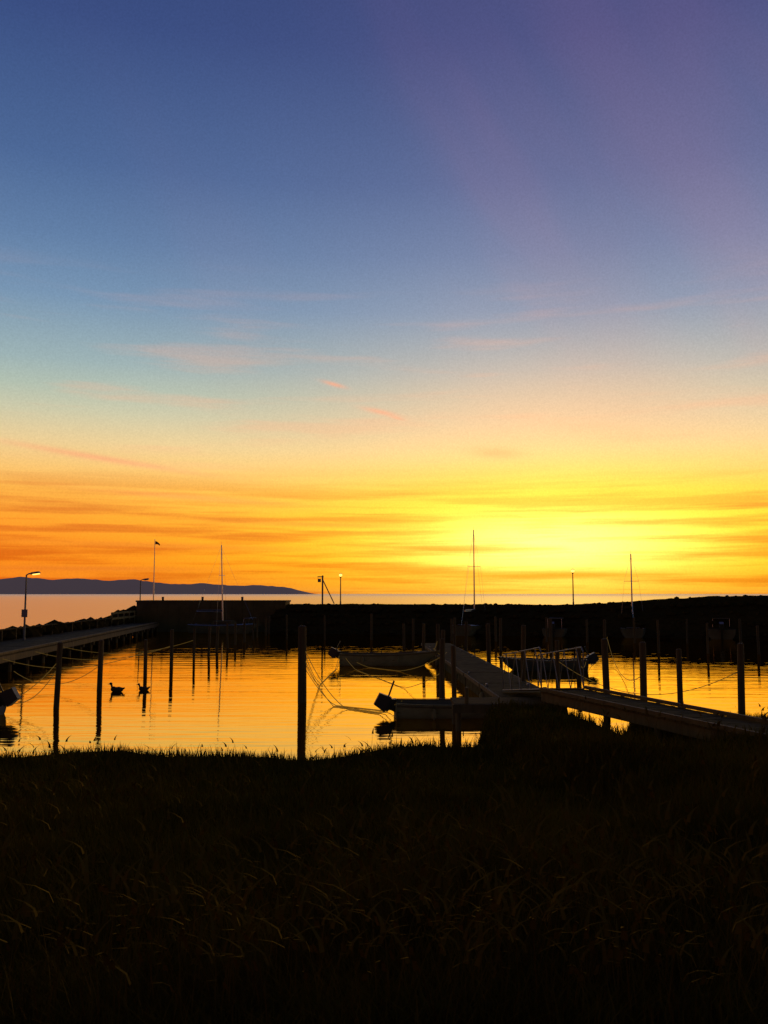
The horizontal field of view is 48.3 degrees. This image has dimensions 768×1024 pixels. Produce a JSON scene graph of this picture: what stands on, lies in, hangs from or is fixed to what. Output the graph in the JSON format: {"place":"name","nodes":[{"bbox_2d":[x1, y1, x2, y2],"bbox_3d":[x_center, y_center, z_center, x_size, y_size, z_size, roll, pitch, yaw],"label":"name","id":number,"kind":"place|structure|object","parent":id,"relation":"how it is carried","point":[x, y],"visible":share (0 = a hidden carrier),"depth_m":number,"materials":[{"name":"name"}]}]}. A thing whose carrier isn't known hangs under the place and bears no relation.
{"place":"outdoors","nodes":[
{"label":"outdoors","id":0,"kind":"place"},
{"bbox_2d":[0,577,312,593],"bbox_3d":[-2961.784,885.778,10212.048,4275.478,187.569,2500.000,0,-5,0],"label":"distant hills","id":1,"kind":"structure","parent":0,"point":[15,585],"depth_m":9068.58,"materials":[{"name":"grey"}]},
{"bbox_2d":[136,600,290,631],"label":"quay wall","id":2,"kind":"structure","parent":0,"point":[175,615],"depth_m":74.98,"materials":[{"name":"black concrete"}]},
{"bbox_2d":[0,594,767,759],"bbox_3d":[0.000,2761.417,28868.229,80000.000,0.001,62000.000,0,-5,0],"label":"sea water","id":3,"kind":"structure","parent":0,"point":[240,693],"depth_m":32.45,"materials":[{"name":"orange liquid"}]},
{"bbox_2d":[0,684,20,714],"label":"outboard motor","id":4,"kind":"object","parent":3,"relation":"on","point":[10,697],"visible":0.97,"depth_m":23.21,"materials":[{"name":"grey paint"}]},
{"bbox_2d":[109,682,124,691],"bbox_3d":[-9.070,5.951,29.067,0.615,0.345,0.231,0,-5,5],"label":"duck","id":5,"kind":"object","parent":3,"relation":"on","point":[116,689],"visible":1,"depth_m":28.99},
{"bbox_2d":[104,605,135,617],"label":"rocks","id":6,"kind":"object","parent":3,"relation":"on","point":[132,608],"visible":0.11,"depth_m":75.16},
{"bbox_2d":[137,683,149,690],"bbox_3d":[-8.264,6.015,29.452,0.508,0.285,0.191,4,-7,-35],"label":"duck","id":7,"kind":"object","parent":3,"relation":"on","point":[143,688],"visible":0.99,"depth_m":29.37},
{"bbox_2d":[187,541,260,633],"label":"sailboat","id":8,"kind":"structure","parent":3,"relation":"on","point":[204,628],"depth_m":71.73,"materials":[{"name":"metal"}]},
{"bbox_2d":[162,597,484,696],"bbox_3d":[-4.554,6.803,52.537,8.339,3.050,54.552,2,-6,-24],"label":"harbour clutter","id":9,"kind":"object","parent":3,"relation":"on","point":[437,663],"visible":0.34,"depth_m":39.44,"materials":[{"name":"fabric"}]},
{"bbox_2d":[4,640,736,713],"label":"mooring ropes","id":10,"kind":"object","parent":3,"relation":"on","point":[308,674],"visible":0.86,"depth_m":28.86,"materials":[{"name":"black fabric"}]},
{"bbox_2d":[327,641,439,665],"bbox_3d":[0.022,6.697,39.910,5.315,1.382,1.735,0,-5,0],"label":"dinghy","id":11,"kind":"object","parent":3,"relation":"on","point":[411,658],"visible":0.94,"depth_m":39.30,"materials":[{"name":"grey paint"}]},
{"bbox_2d":[374,681,540,719],"bbox_3d":[2.154,5.280,23.366,4.870,1.345,1.637,0,-5,-3],"label":"dinghy","id":12,"kind":"object","parent":3,"relation":"on","point":[424,708],"visible":0.48,"depth_m":22.75,"materials":[{"name":"grey paint"}]},
{"bbox_2d":[456,526,484,635],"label":"yacht","id":13,"kind":"object","parent":3,"relation":"on","point":[460,629],"visible":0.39,"depth_m":68.75,"materials":[{"name":"metal"}]},
{"bbox_2d":[421,643,540,696],"bbox_3d":[3.491,6.562,36.612,1.687,0.560,26.172,0,-5,-2],"label":"gangway","id":14,"kind":"object","parent":3,"relation":"on","point":[477,675],"visible":0.64,"depth_m":30.25,"materials":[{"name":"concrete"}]},
{"bbox_2d":[270,595,767,639],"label":"breakwater rocks","id":15,"kind":"object","parent":3,"relation":"in","point":[671,615],"visible":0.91,"depth_m":68.65,"materials":[{"name":"black stone"}]},
{"bbox_2d":[318,575,334,603],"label":"mast crane","id":16,"kind":"object","parent":15,"relation":"on","point":[322,576],"visible":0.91,"depth_m":76.66,"materials":[{"name":"metal"}]},
{"bbox_2d":[339,573,341,603],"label":"quay lamp","id":17,"kind":"object","parent":15,"relation":"on","point":[340,574],"visible":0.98,"depth_m":76.97,"materials":[{"name":"metal"}]},
{"bbox_2d":[571,569,573,603],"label":"quay lamp","id":18,"kind":"object","parent":15,"relation":"on","point":[572,570],"visible":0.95,"depth_m":72.12,"materials":[{"name":"metal"}]},
{"bbox_2d":[497,647,598,670],"bbox_3d":[7.118,6.544,37.282,4.437,1.405,1.588,0,-5,0],"label":"dinghy","id":19,"kind":"object","parent":3,"relation":"on","point":[592,658],"visible":0.59,"depth_m":36.69,"materials":[{"name":"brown wood"}]},
{"bbox_2d":[542,618,566,636],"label":"cruiser","id":20,"kind":"object","parent":3,"relation":"on","point":[560,632],"visible":0.39,"depth_m":65.86,"materials":[{"name":"metal"}]},
{"bbox_2d":[620,550,645,637],"bbox_3d":[19.496,6.466,67.463,1.999,6.941,6.165,-1,-6,15],"label":"yacht","id":21,"kind":"object","parent":3,"relation":"on","point":[626,632],"visible":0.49,"depth_m":64.61,"materials":[{"name":"metal"}]},
{"bbox_2d":[708,618,735,639],"bbox_3d":[25.553,9.013,65.055,2.099,2.018,6.749,-2,-6,20],"label":"cruiser","id":22,"kind":"object","parent":3,"relation":"on","point":[721,632],"visible":0.57,"depth_m":62.36,"materials":[{"name":"metal"}]},
{"bbox_2d":[0,695,767,1023],"bbox_3d":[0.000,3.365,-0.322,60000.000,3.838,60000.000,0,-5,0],"label":"ground","id":23,"kind":"structure","parent":0,"point":[535,749],"depth_m":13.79,"materials":[{"name":"brown plant"}]},
{"bbox_2d":[0,610,158,671],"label":"quay deck","id":24,"kind":"structure","parent":23,"relation":"on","point":[46,638],"depth_m":50.61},
{"bbox_2d":[21,571,40,639],"bbox_3d":[-19.258,5.101,46.727,0.905,3.732,0.260,0,-5,0],"label":"pier lamp","id":25,"kind":"object","parent":24,"relation":"on","point":[24,612],"visible":1,"depth_m":46.64,"materials":[{"name":"metal"}]},
{"bbox_2d":[140,578,148,599],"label":"pier lamp","id":26,"kind":"object","parent":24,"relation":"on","point":[140,586],"visible":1,"depth_m":75.47,"materials":[{"name":"metal"}]},
{"bbox_2d":[153,541,159,599],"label":"flag pole","id":27,"kind":"object","parent":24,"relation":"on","point":[156,542],"visible":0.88,"depth_m":76.86,"materials":[{"name":"metal"}]},
{"bbox_2d":[53,613,759,709],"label":"mooring piles","id":28,"kind":"object","parent":23,"relation":"on","point":[302,684],"visible":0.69,"depth_m":28.11,"materials":[{"name":"brown wood"}]},
{"bbox_2d":[450,686,767,741],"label":"shore walkway","id":29,"kind":"structure","parent":23,"relation":"on","point":[671,719],"depth_m":17.58,"materials":[{"name":"brown wood"}]},
{"bbox_2d":[502,647,583,690],"bbox_3d":[4.125,4.219,22.777,1.080,1.513,4.298,0,-5,-5],"label":"railing","id":30,"kind":"object","parent":29,"relation":"on","point":[538,688],"visible":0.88,"depth_m":22.15,"materials":[{"name":"metal"}]},
{"bbox_2d":[0,0,767,593],"label":"sky","id":31,"kind":"structure","parent":0,"point":[309,289],"materials":[{"name":"blue"}]}
]}

